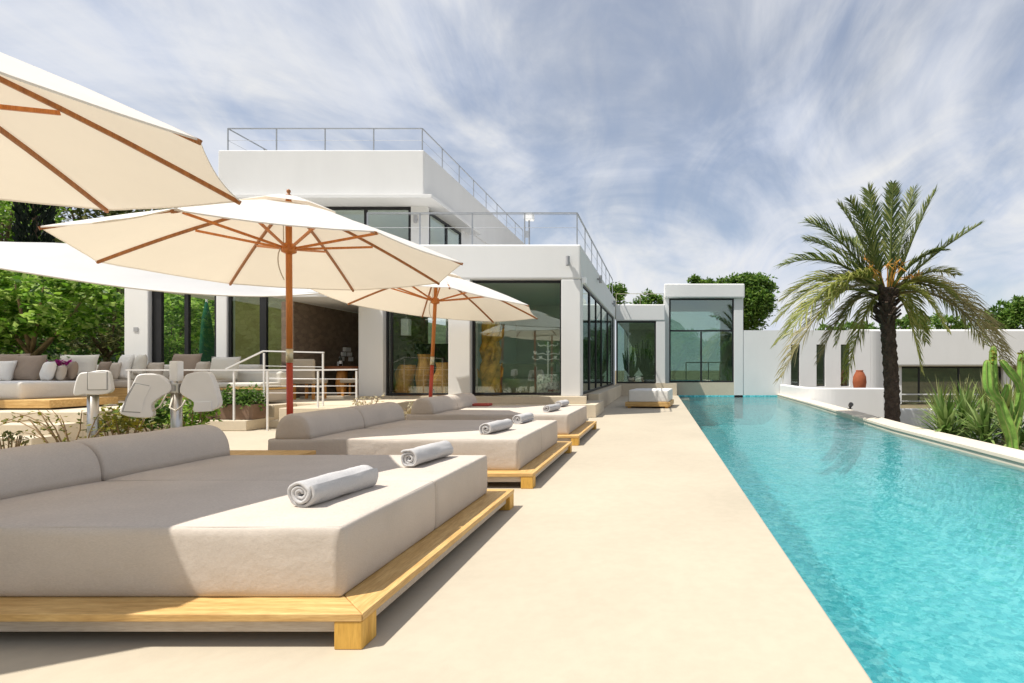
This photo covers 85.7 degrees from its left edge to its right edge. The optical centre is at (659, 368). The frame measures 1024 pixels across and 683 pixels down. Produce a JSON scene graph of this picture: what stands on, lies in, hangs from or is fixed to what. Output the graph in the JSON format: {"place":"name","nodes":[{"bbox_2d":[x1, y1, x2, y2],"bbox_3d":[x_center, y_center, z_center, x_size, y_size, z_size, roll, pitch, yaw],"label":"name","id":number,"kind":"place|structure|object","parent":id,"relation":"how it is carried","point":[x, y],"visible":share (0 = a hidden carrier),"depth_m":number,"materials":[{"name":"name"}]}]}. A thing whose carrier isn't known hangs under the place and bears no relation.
{"place":"outdoors","nodes":[
{"label":"outdoors","id":0,"kind":"place"},
{"bbox_2d":[2,298,445,398],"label":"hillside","id":1,"kind":"structure","parent":0,"point":[440,336],"depth_m":68.56,"materials":[{"name":"green plant"}]},
{"bbox_2d":[0,283,66,353],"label":"broadleaf tree","id":2,"kind":"object","parent":1,"relation":"on","point":[7,342],"visible":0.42,"depth_m":16.44,"materials":[{"name":"green plant"}]},
{"bbox_2d":[11,201,56,347],"bbox_3d":[-28.310,-6.143,24.000,1.383,12.005,1.382,0,0,0],"label":"tree","id":3,"kind":"object","parent":1,"relation":"on","point":[20,231],"visible":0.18,"depth_m":23.68,"materials":[{"name":"green plant"}]},
{"bbox_2d":[0,200,77,348],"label":"broadleaf tree","id":4,"kind":"object","parent":1,"relation":"on","point":[5,216],"visible":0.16,"depth_m":25.92,"materials":[{"name":"green plant"}]},
{"bbox_2d":[0,269,124,355],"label":"broadleaf tree","id":5,"kind":"object","parent":1,"relation":"on","point":[84,320],"visible":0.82,"depth_m":16.12,"materials":[{"name":"green plant"}]},
{"bbox_2d":[0,272,176,364],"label":"broadleaf tree","id":6,"kind":"object","parent":1,"relation":"on","point":[62,346],"visible":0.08,"depth_m":21.70,"materials":[{"name":"green plant"}]},
{"bbox_2d":[0,205,180,339],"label":"broadleaf tree","id":7,"kind":"object","parent":1,"relation":"on","point":[80,215],"visible":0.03,"depth_m":31.44,"materials":[{"name":"green plant"}]},
{"bbox_2d":[41,282,169,361],"bbox_3d":[-19.971,-1.791,19.028,3.211,4.683,3.630,0,0,0],"label":"tree","id":8,"kind":"object","parent":1,"relation":"on","point":[104,352],"visible":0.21,"depth_m":18.76,"materials":[{"name":"green plant"}]},
{"bbox_2d":[106,295,213,352],"bbox_3d":[-20.357,-1.937,22.970,4.936,5.134,3.927,0,0,0],"label":"garden bush","id":9,"kind":"object","parent":1,"relation":"on","point":[168,325],"visible":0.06,"depth_m":23.15,"materials":[{"name":"green plant"}]},
{"bbox_2d":[108,292,213,364],"bbox_3d":[-16.384,-1.139,17.536,2.536,3.367,2.847,0,0,0],"label":"garden bush","id":10,"kind":"object","parent":1,"relation":"on","point":[169,312],"visible":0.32,"depth_m":17.46,"materials":[{"name":"green plant"}]},
{"bbox_2d":[415,344,447,390],"bbox_3d":[-7.300,-0.060,17.188,1.100,1.500,0.525,0,0,0],"label":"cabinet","id":11,"kind":"object","parent":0,"point":[441,353],"visible":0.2,"depth_m":16.95,"materials":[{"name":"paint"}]},
{"bbox_2d":[0,395,872,682],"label":"pool deck","id":12,"kind":"structure","parent":0,"point":[622,543],"depth_m":2.64,"materials":[{"name":"stone"}]},
{"bbox_2d":[0,52,241,212],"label":"parasol","id":13,"kind":"object","parent":12,"relation":"on","point":[65,142],"visible":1,"depth_m":4.26,"materials":[{"name":"beige fabric"}]},
{"bbox_2d":[199,299,213,361],"bbox_3d":[-14.202,-0.650,16.610,0.313,3.100,0.396,0,0,34],"label":"cypress tree","id":14,"kind":"object","parent":12,"relation":"on","point":[206,346],"visible":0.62,"depth_m":16.51,"materials":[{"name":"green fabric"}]},
{"bbox_2d":[0,399,416,448],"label":"terrace","id":15,"kind":"structure","parent":12,"relation":"on","point":[277,411],"depth_m":9.39,"materials":[{"name":"stone"}]},
{"bbox_2d":[0,375,117,409],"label":"lounge sofa","id":16,"kind":"object","parent":15,"relation":"on","point":[39,394],"visible":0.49,"depth_m":9.35,"materials":[{"name":"beige fabric"}]},
{"bbox_2d":[0,360,17,380],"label":"throw pillow","id":17,"kind":"object","parent":16,"relation":"on","point":[7,368],"visible":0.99,"depth_m":9.96,"materials":[{"name":"white fabric"}]},
{"bbox_2d":[0,354,29,360],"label":"throw pillow","id":18,"kind":"object","parent":16,"relation":"on","point":[7,357],"visible":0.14,"depth_m":10.38,"materials":[{"name":"beige fabric"}]},
{"bbox_2d":[11,355,46,380],"bbox_3d":[-12.113,-0.020,10.147,0.632,0.536,0.213,0,-18,6],"label":"throw pillow","id":19,"kind":"object","parent":16,"relation":"on","point":[27,368],"visible":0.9,"depth_m":10.07,"materials":[{"name":"beige fabric"}]},
{"bbox_2d":[39,361,56,380],"bbox_3d":[-11.548,0.037,9.999,0.340,0.377,0.164,0,-12,25],"label":"throw pillow","id":20,"kind":"object","parent":16,"relation":"on","point":[47,370],"visible":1,"depth_m":9.93,"materials":[{"name":"white fabric"}]},
{"bbox_2d":[53,365,66,380],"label":"throw pillow","id":21,"kind":"object","parent":16,"relation":"on","point":[60,373],"visible":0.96,"depth_m":10.03,"materials":[{"name":"beige fabric"}]},
{"bbox_2d":[66,361,78,379],"bbox_3d":[-11.427,0.029,10.300,0.311,0.369,0.154,0,-10,35],"label":"throw pillow","id":22,"kind":"object","parent":16,"relation":"on","point":[72,369],"visible":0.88,"depth_m":10.22,"materials":[{"name":"beige fabric"}]},
{"bbox_2d":[57,354,99,374],"bbox_3d":[-12.540,-0.053,11.402,0.817,0.538,0.215,0,-14,-3],"label":"throw pillow","id":23,"kind":"object","parent":16,"relation":"on","point":[87,363],"visible":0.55,"depth_m":11.36,"materials":[{"name":"beige fabric"}]},
{"bbox_2d":[81,364,262,400],"bbox_3d":[-11.854,0.295,12.210,4.908,0.810,1.020,0,0,0],"label":"corner sofa","id":24,"kind":"object","parent":15,"relation":"on","point":[120,391],"visible":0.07,"depth_m":11.73,"materials":[{"name":"beige fabric"}]},
{"bbox_2d":[110,362,121,379],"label":"throw pillow","id":25,"kind":"object","parent":24,"relation":"on","point":[115,368],"visible":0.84,"depth_m":11.75,"materials":[{"name":"beige fabric"}]},
{"bbox_2d":[118,354,134,379],"bbox_3d":[-12.012,-0.045,11.900,0.359,0.584,0.173,0,-12,10],"label":"throw pillow","id":26,"kind":"object","parent":24,"relation":"on","point":[127,361],"visible":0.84,"depth_m":11.84,"materials":[{"name":"white fabric"}]},
{"bbox_2d":[132,354,147,375],"bbox_3d":[-11.677,-0.090,11.897,0.404,0.494,0.195,0,-10,30],"label":"throw pillow","id":27,"kind":"object","parent":24,"relation":"on","point":[140,362],"visible":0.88,"depth_m":11.80,"materials":[{"name":"beige fabric"}]},
{"bbox_2d":[146,362,163,374],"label":"throw pillow","id":28,"kind":"object","parent":24,"relation":"on","point":[150,365],"visible":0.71,"depth_m":11.89,"materials":[{"name":"beige fabric"}]},
{"bbox_2d":[168,354,201,376],"bbox_3d":[-10.833,-0.092,12.098,0.662,0.548,0.212,0,-14,0],"label":"throw pillow","id":29,"kind":"object","parent":24,"relation":"on","point":[190,361],"visible":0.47,"depth_m":12.04,"materials":[{"name":"beige fabric"}]},
{"bbox_2d":[210,356,240,380],"bbox_3d":[-9.532,-0.011,11.600,0.591,0.547,0.214,0,-14,-8],"label":"throw pillow","id":30,"kind":"object","parent":24,"relation":"on","point":[221,362],"visible":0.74,"depth_m":11.53,"materials":[{"name":"beige fabric"}]},
{"bbox_2d":[214,384,243,419],"bbox_3d":[-8.556,0.645,10.624,0.811,0.711,0.872,0,0,0],"label":"planter","id":31,"kind":"object","parent":15,"relation":"on","point":[226,411],"visible":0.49,"depth_m":10.48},
{"bbox_2d":[227,381,265,419],"bbox_3d":[-8.273,0.623,10.598,0.743,0.755,0.829,0,0,-37],"label":"planter","id":32,"kind":"object","parent":15,"relation":"on","point":[247,408],"visible":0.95,"depth_m":10.48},
{"bbox_2d":[218,371,285,400],"bbox_3d":[-8.950,0.375,11.617,1.100,0.650,0.865,0,0,0],"label":"sofa","id":33,"kind":"object","parent":15,"relation":"on","point":[276,391],"visible":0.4,"depth_m":11.79,"materials":[{"name":"beige fabric"}]},
{"bbox_2d":[225,350,324,405],"bbox_3d":[-7.812,0.311,10.750,1.994,1.379,0.034,0,0,0],"label":"handrail","id":34,"kind":"object","parent":15,"relation":"on","point":[241,361],"visible":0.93,"depth_m":10.74,"materials":[{"name":"white metal"}]},
{"bbox_2d":[293,359,327,399],"bbox_3d":[-8.620,0.250,13.045,0.560,0.980,0.570,0,0,0],"label":"dining chair","id":35,"kind":"object","parent":15,"relation":"on","point":[310,375],"visible":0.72,"depth_m":12.77,"materials":[{"name":"fabric"}]},
{"bbox_2d":[125,369,357,430],"bbox_3d":[-7.983,0.598,10.234,4.210,1.204,0.205,0,0,-4],"label":"handrail","id":36,"kind":"object","parent":12,"relation":"on","point":[267,393],"visible":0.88,"depth_m":10.29,"materials":[{"name":"white metal"}]},
{"bbox_2d":[38,189,462,414],"bbox_3d":[-4.815,-0.574,6.900,3.969,3.548,3.970,0,0,12],"label":"parasol","id":37,"kind":"object","parent":12,"relation":"on","point":[288,241],"visible":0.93,"depth_m":7.03,"materials":[{"name":"beige fabric"}]},
{"bbox_2d":[0,425,513,649],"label":"daybed","id":38,"kind":"object","parent":12,"relation":"on","point":[197,528],"visible":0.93,"depth_m":2.50,"materials":[{"name":"white fabric"}]},
{"bbox_2d":[287,465,377,507],"bbox_3d":[-1.819,0.650,2.981,0.175,0.141,0.524,0,0,8],"label":"rolled towel","id":39,"kind":"object","parent":38,"relation":"on","point":[317,490],"visible":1,"depth_m":2.87,"materials":[{"name":"white fabric"}]},
{"bbox_2d":[401,440,453,466],"bbox_3d":[-1.778,0.645,4.076,0.146,0.133,0.522,0,0,7],"label":"rolled towel","id":40,"kind":"object","parent":38,"relation":"on","point":[415,456],"visible":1,"depth_m":3.96,"materials":[{"name":"white fabric"}]},
{"bbox_2d":[230,450,315,454],"bbox_3d":[-3.803,1.000,5.000,0.835,0.400,0.440,0,0,0],"label":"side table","id":41,"kind":"object","parent":12,"relation":"on","point":[272,452],"visible":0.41,"depth_m":5.08,"materials":[{"name":"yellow wood"}]},
{"bbox_2d":[268,402,571,488],"bbox_3d":[-2.740,0.830,6.480,2.940,0.739,2.360,0,0,0],"label":"daybed","id":42,"kind":"object","parent":12,"relation":"on","point":[525,454],"visible":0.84,"depth_m":5.62,"materials":[{"name":"white fabric"}]},
{"bbox_2d":[479,419,512,433],"bbox_3d":[-1.854,0.648,6.022,0.147,0.127,0.518,0,0,12],"label":"rolled towel","id":43,"kind":"object","parent":42,"relation":"on","point":[493,426],"visible":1,"depth_m":5.89,"materials":[{"name":"white fabric"}]},
{"bbox_2d":[512,412,533,423],"bbox_3d":[-1.829,0.659,7.119,0.138,0.123,0.513,0,0,4],"label":"rolled towel","id":44,"kind":"object","parent":42,"relation":"on","point":[522,418],"visible":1,"depth_m":6.97,"materials":[{"name":"white fabric"}]},
{"bbox_2d":[311,273,537,396],"bbox_3d":[-4.784,-0.510,11.199,4.146,3.421,4.145,0,0,38],"label":"parasol","id":45,"kind":"object","parent":12,"relation":"on","point":[452,296],"visible":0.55,"depth_m":12.03,"materials":[{"name":"beige fabric"}]},
{"bbox_2d":[406,393,596,445],"bbox_3d":[-2.740,0.830,9.460,2.940,0.739,2.360,0,0,0],"label":"daybed","id":46,"kind":"object","parent":12,"relation":"on","point":[574,426],"visible":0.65,"depth_m":8.69,"materials":[{"name":"white fabric"}]},
{"bbox_2d":[625,388,673,407],"bbox_3d":[-0.302,0.919,16.973,1.380,0.562,1.581,0,0,6],"label":"poolside lounger","id":47,"kind":"object","parent":12,"relation":"on","point":[650,397],"visible":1,"depth_m":16.21,"materials":[{"name":"white fabric"}]},
{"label":"flower bed soil","id":48,"kind":"structure","parent":12,"relation":"on","visible":0},
{"bbox_2d":[0,430,29,448],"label":"shrub","id":49,"kind":"object","parent":48,"relation":"on","point":[12,438],"visible":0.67,"depth_m":4.62,"materials":[{"name":"green plant"}]},
{"bbox_2d":[0,410,115,444],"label":"twig plant","id":50,"kind":"object","parent":48,"relation":"on","point":[47,427],"visible":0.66,"depth_m":5.31,"materials":[{"name":"beige plant"}]},
{"bbox_2d":[73,370,114,437],"bbox_3d":[-5.986,0.607,5.609,0.280,1.187,0.172,0,0,-36],"label":"hooded lamp","id":51,"kind":"object","parent":48,"relation":"on","point":[92,385],"visible":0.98,"depth_m":5.56,"materials":[{"name":"metal"}]},
{"bbox_2d":[76,416,145,435],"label":"shrub","id":52,"kind":"object","parent":48,"relation":"on","point":[106,426],"visible":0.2,"depth_m":6.22,"materials":[{"name":"green plant"}]},
{"bbox_2d":[84,403,157,437],"bbox_3d":[-5.972,0.783,5.883,0.588,0.838,0.661,0,0,-45],"label":"shrub","id":53,"kind":"object","parent":48,"relation":"on","point":[121,421],"visible":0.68,"depth_m":5.84,"materials":[{"name":"green plant"}]},
{"bbox_2d":[113,394,197,431],"bbox_3d":[-6.234,0.691,6.608,0.896,1.024,0.806,0,0,36],"label":"shrub","id":54,"kind":"object","parent":48,"relation":"on","point":[158,420],"visible":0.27,"depth_m":6.49,"materials":[{"name":"green plant"}]},
{"bbox_2d":[120,361,222,427],"bbox_3d":[-5.107,0.558,5.547,0.805,1.284,0.280,0,0,-20],"label":"hooded lamp","id":55,"kind":"object","parent":48,"relation":"on","point":[147,392],"visible":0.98,"depth_m":5.55,"materials":[{"name":"metal"}]},
{"bbox_2d":[159,396,225,429],"bbox_3d":[-5.760,0.760,6.523,0.563,0.884,0.599,0,0,26],"label":"shrub","id":56,"kind":"object","parent":48,"relation":"on","point":[195,418],"visible":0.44,"depth_m":6.51,"materials":[{"name":"green plant"}]},
{"bbox_2d":[0,0,1023,370],"label":"sky","id":57,"kind":"structure","parent":0,"point":[686,138],"materials":[{"name":"blue"}]},
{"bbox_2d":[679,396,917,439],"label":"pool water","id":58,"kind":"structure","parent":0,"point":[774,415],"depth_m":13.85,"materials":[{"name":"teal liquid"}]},
{"bbox_2d":[615,371,1023,450],"bbox_3d":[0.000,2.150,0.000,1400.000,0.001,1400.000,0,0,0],"label":"ground","id":59,"kind":"structure","parent":0,"point":[691,375],"depth_m":134.07,"materials":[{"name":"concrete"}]},
{"bbox_2d":[125,128,744,399],"bbox_3d":[-4.805,-2.550,21.975,17.710,9.899,19.050,0,0,0],"label":"villa","id":60,"kind":"object","parent":59,"relation":"on","point":[422,197],"visible":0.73,"depth_m":16.30,"materials":[{"name":"white paint"}]},
{"bbox_2d":[0,242,319,296],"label":"shade sail","id":61,"kind":"object","parent":60,"relation":"attached to","point":[64,261],"visible":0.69,"depth_m":11.61,"materials":[{"name":"fabric"}]},
{"bbox_2d":[152,291,215,362],"bbox_3d":[-12.170,-0.695,13.600,1.660,2.790,0.080,0,0,0],"label":"window","id":62,"kind":"structure","parent":60,"relation":"in","point":[157,297],"depth_m":13.56,"materials":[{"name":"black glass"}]},
{"bbox_2d":[229,296,267,368],"bbox_3d":[-10.280,-0.695,13.600,1.520,2.790,0.080,0,0,0],"label":"window","id":63,"kind":"structure","parent":60,"relation":"in","point":[263,300],"depth_m":13.56,"materials":[{"name":"black metal"}]},
{"bbox_2d":[324,366,358,394],"bbox_3d":[-8.420,0.309,14.300,1.160,0.770,1.160,0,0,0],"label":"dining table","id":64,"kind":"object","parent":60,"relation":"on","point":[341,374],"visible":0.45,"depth_m":13.94,"materials":[{"name":"brown wood"}]},
{"bbox_2d":[335,347,352,370],"bbox_3d":[-9.158,-0.290,15.380,0.075,0.680,0.760,0,0,0],"label":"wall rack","id":65,"kind":"object","parent":60,"relation":"attached to","point":[348,351],"depth_m":15.46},
{"bbox_2d":[340,379,358,395],"bbox_3d":[-7.975,0.250,13.901,0.570,0.980,0.560,0,0,-10],"label":"dining chair","id":66,"kind":"object","parent":60,"relation":"on","point":[349,381],"visible":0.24,"depth_m":13.62,"materials":[{"name":"fabric"}]},
{"bbox_2d":[326,207,410,240],"bbox_3d":[-9.380,-4.150,16.760,3.040,1.920,0.080,0,0,0],"label":"window","id":67,"kind":"structure","parent":60,"relation":"in","point":[365,209],"depth_m":16.72,"materials":[{"name":"black metal"}]},
{"bbox_2d":[394,365,416,395],"bbox_3d":[-6.734,0.290,14.042,0.551,0.800,0.586,0,0,0],"label":"stump table","id":68,"kind":"object","parent":60,"relation":"on","point":[404,376],"visible":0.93,"depth_m":13.85,"materials":[{"name":"brown wood"}]},
{"bbox_2d":[401,314,410,335],"bbox_3d":[-6.850,-1.590,14.300,0.200,1.380,0.200,0,0,0],"label":"pendant lamp","id":69,"kind":"object","parent":60,"relation":"hanging from","point":[406,327],"visible":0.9,"depth_m":14.20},
{"bbox_2d":[386,311,447,394],"bbox_3d":[-6.230,-0.805,13.700,1.660,2.950,0.080,0,0,0],"label":"window","id":70,"kind":"structure","parent":60,"relation":"in","point":[389,315],"depth_m":13.66,"materials":[{"name":"black metal"}]},
{"bbox_2d":[415,354,430,392],"bbox_3d":[-6.261,0.150,14.059,0.425,1.080,0.452,0,0,0],"label":"stump table","id":71,"kind":"object","parent":60,"relation":"on","point":[422,374],"visible":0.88,"depth_m":13.92,"materials":[{"name":"brown wood"}]},
{"bbox_2d":[433,362,447,392],"bbox_3d":[-5.728,0.260,14.047,0.589,0.860,0.534,0,0,0],"label":"stump table","id":72,"kind":"object","parent":60,"relation":"on","point":[440,380],"visible":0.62,"depth_m":13.83,"materials":[{"name":"brown wood"}]},
{"bbox_2d":[429,211,460,244],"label":"window","id":73,"kind":"structure","parent":60,"relation":"in","point":[445,224],"depth_m":18.15,"materials":[{"name":"black metal"}]},
{"bbox_2d":[477,322,503,395],"bbox_3d":[-4.488,-0.464,14.026,0.712,2.413,0.522,0,0,0],"label":"driftwood sculpture","id":74,"kind":"object","parent":60,"relation":"on","point":[490,373],"visible":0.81,"depth_m":13.85,"materials":[{"name":"wood"}]},
{"bbox_2d":[472,281,560,394],"bbox_3d":[-3.680,-0.805,13.700,2.320,2.950,0.080,0,0,0],"label":"window","id":75,"kind":"structure","parent":60,"relation":"in","point":[473,322],"depth_m":13.66,"materials":[{"name":"black metal"}]},
{"bbox_2d":[478,363,559,391],"bbox_3d":[-3.900,0.240,14.915,2.160,0.800,0.930,0,0,0],"label":"indoor sofa","id":76,"kind":"object","parent":60,"relation":"on","point":[519,377],"visible":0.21,"depth_m":15.15,"materials":[{"name":"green fabric"}]},
{"bbox_2d":[532,342,559,392],"bbox_3d":[-2.980,-0.020,14.100,0.628,1.420,0.579,0,0,43],"label":"ornament stand","id":77,"kind":"object","parent":60,"relation":"on","point":[547,383],"visible":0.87,"depth_m":13.90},
{"bbox_2d":[475,385,621,416],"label":"house steps","id":78,"kind":"structure","parent":60,"relation":"attached to","point":[596,402],"depth_m":13.34,"materials":[{"name":"stone"}]},
{"bbox_2d":[583,284,613,393],"bbox_3d":[-2.100,-0.800,18.730,0.080,2.960,9.540,0,0,0],"label":"window","id":79,"kind":"structure","parent":60,"relation":"in","point":[598,324],"depth_m":17.19,"materials":[{"name":"black glass"}]},
{"bbox_2d":[622,345,638,381],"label":"potted cactus","id":80,"kind":"object","parent":60,"relation":"on","point":[631,368],"visible":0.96,"depth_m":24.87,"materials":[{"name":"plant"}]},
{"bbox_2d":[616,321,655,382],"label":"window","id":81,"kind":"structure","parent":60,"relation":"in","point":[617,322],"depth_m":24.06,"materials":[{"name":"black metal"}]},
{"bbox_2d":[635,339,652,381],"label":"potted cactus","id":82,"kind":"object","parent":60,"relation":"on","point":[642,362],"visible":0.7,"depth_m":25.19,"materials":[{"name":"plant"}]},
{"bbox_2d":[644,351,653,381],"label":"potted cactus","id":83,"kind":"object","parent":60,"relation":"on","point":[649,370],"visible":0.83,"depth_m":24.69,"materials":[{"name":"plant"}]},
{"bbox_2d":[669,298,733,381],"bbox_3d":[1.995,-1.377,25.540,3.110,4.035,0.080,0,0,0],"label":"window","id":84,"kind":"structure","parent":60,"relation":"in","point":[670,299],"depth_m":25.50,"materials":[{"name":"grey metal"}]},
{"bbox_2d":[606,282,628,318],"bbox_3d":[-3.587,-1.962,38.002,2.869,8.737,3.040,0,0,0],"label":"pine tree","id":85,"kind":"object","parent":59,"relation":"on","point":[618,288],"visible":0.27,"depth_m":37.31,"materials":[{"name":"green plant"}]},
{"bbox_2d":[629,288,662,303],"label":"pine tree","id":86,"kind":"object","parent":59,"relation":"on","point":[650,298],"visible":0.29,"depth_m":41.53,"materials":[{"name":"green plant"}]},
{"bbox_2d":[686,271,781,379],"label":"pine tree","id":87,"kind":"object","parent":59,"relation":"on","point":[759,300],"visible":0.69,"depth_m":42.63,"materials":[{"name":"green plant"}]},
{"bbox_2d":[780,384,883,417],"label":"garden wall","id":88,"kind":"structure","parent":59,"relation":"on","point":[870,401],"depth_m":20.50,"materials":[{"name":"white paint"}]},
{"bbox_2d":[815,320,878,329],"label":"pine tree","id":89,"kind":"object","parent":59,"relation":"on","point":[848,326],"visible":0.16,"depth_m":46.93,"materials":[{"name":"green plant"}]},
{"bbox_2d":[719,329,1023,403],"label":"garden wing","id":90,"kind":"structure","parent":59,"relation":"on","point":[945,357],"depth_m":28.86,"materials":[{"name":"white paint"}]},
{"bbox_2d":[902,367,1016,403],"bbox_3d":[20.750,0.975,32.050,12.500,2.250,0.100,0,0,0],"label":"ribbon window","id":91,"kind":"structure","parent":90,"relation":"in","point":[958,368],"depth_m":32.00,"materials":[{"name":"black metal"}]},
{"bbox_2d":[768,180,1016,421],"bbox_3d":[5.926,-1.351,13.928,6.944,7.202,3.162,0,0,-11],"label":"palm tree","id":92,"kind":"object","parent":59,"relation":"on","point":[885,316],"visible":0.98,"depth_m":13.43,"materials":[{"name":"green plant"}]},
{"bbox_2d":[879,312,969,328],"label":"pine tree","id":93,"kind":"object","parent":59,"relation":"on","point":[903,323],"visible":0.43,"depth_m":44.60,"materials":[{"name":"green plant"}]},
{"bbox_2d":[903,374,959,428],"bbox_3d":[6.928,1.180,13.222,1.769,2.140,1.516,0,0,-44],"label":"grass clump","id":94,"kind":"object","parent":59,"relation":"on","point":[939,392],"visible":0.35,"depth_m":13.18,"materials":[{"name":"green plant"}]},
{"bbox_2d":[908,386,974,437],"bbox_3d":[5.749,1.233,10.569,1.754,1.834,1.683,0,0,0],"label":"yucca","id":95,"kind":"object","parent":59,"relation":"on","point":[946,422],"visible":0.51,"depth_m":10.46,"materials":[{"name":"green plant"}]},
{"bbox_2d":[900,408,1023,441],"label":"garden wall","id":96,"kind":"structure","parent":59,"relation":"on","point":[907,413],"depth_m":15.37,"materials":[{"name":"white paint"}]},
{"bbox_2d":[946,374,979,415],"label":"grass clump","id":97,"kind":"object","parent":59,"relation":"on","point":[956,391],"visible":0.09,"depth_m":13.10,"materials":[{"name":"green plant"}]},
{"bbox_2d":[933,379,993,436],"bbox_3d":[6.461,1.180,11.167,1.514,1.940,1.575,0,0,36],"label":"yucca","id":98,"kind":"object","parent":59,"relation":"on","point":[968,397],"visible":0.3,"depth_m":11.12,"materials":[{"name":"green plant"}]},
{"bbox_2d":[964,371,998,431],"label":"grass clump","id":99,"kind":"object","parent":59,"relation":"on","point":[981,394],"visible":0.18,"depth_m":12.48,"materials":[{"name":"green plant"}]},
{"bbox_2d":[952,399,1023,449],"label":"yucca","id":100,"kind":"object","parent":59,"relation":"on","point":[978,420],"visible":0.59,"depth_m":9.90,"materials":[{"name":"green plant"}]},
{"bbox_2d":[969,399,1023,449],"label":"yucca","id":101,"kind":"object","parent":59,"relation":"on","point":[1020,433],"visible":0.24,"depth_m":9.56,"materials":[{"name":"green plant"}]},
{"bbox_2d":[978,294,1023,328],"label":"pine tree","id":102,"kind":"object","parent":59,"relation":"on","point":[1010,315],"visible":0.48,"depth_m":43.28,"materials":[{"name":"green plant"}]},
{"bbox_2d":[982,346,1023,449],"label":"cactus","id":103,"kind":"object","parent":59,"relation":"on","point":[1009,424],"visible":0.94,"depth_m":8.35,"materials":[{"name":"green plant"}]},
{"bbox_2d":[984,384,1023,445],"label":"yucca","id":104,"kind":"object","parent":59,"relation":"on","point":[1009,398],"visible":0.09,"depth_m":10.83,"materials":[{"name":"green plant"}]},
{"bbox_2d":[678,395,1023,682],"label":"pool basin","id":105,"kind":"object","parent":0,"point":[906,558],"visible":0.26,"depth_m":7.60,"materials":[{"name":"liquid"}]},
{"bbox_2d":[777,394,1023,471],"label":"pool coping","id":106,"kind":"object","parent":105,"relation":"on","point":[1008,457],"visible":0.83,"depth_m":9.33,"materials":[{"name":"stone"}]},
{"bbox_3d":[9.450,1.641,24.725,1.260,0.918,1.010,0,0,0],"label":"jar pedestal","id":107,"kind":"object","parent":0,"visible":0},
{"bbox_2d":[853,370,866,387],"bbox_3d":[9.300,0.615,24.700,0.620,1.130,0.620,0,0,0],"label":"terracotta jar","id":108,"kind":"object","parent":107,"relation":"on","point":[859,379],"visible":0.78,"depth_m":24.48,"materials":[{"name":"orange ceramic"}]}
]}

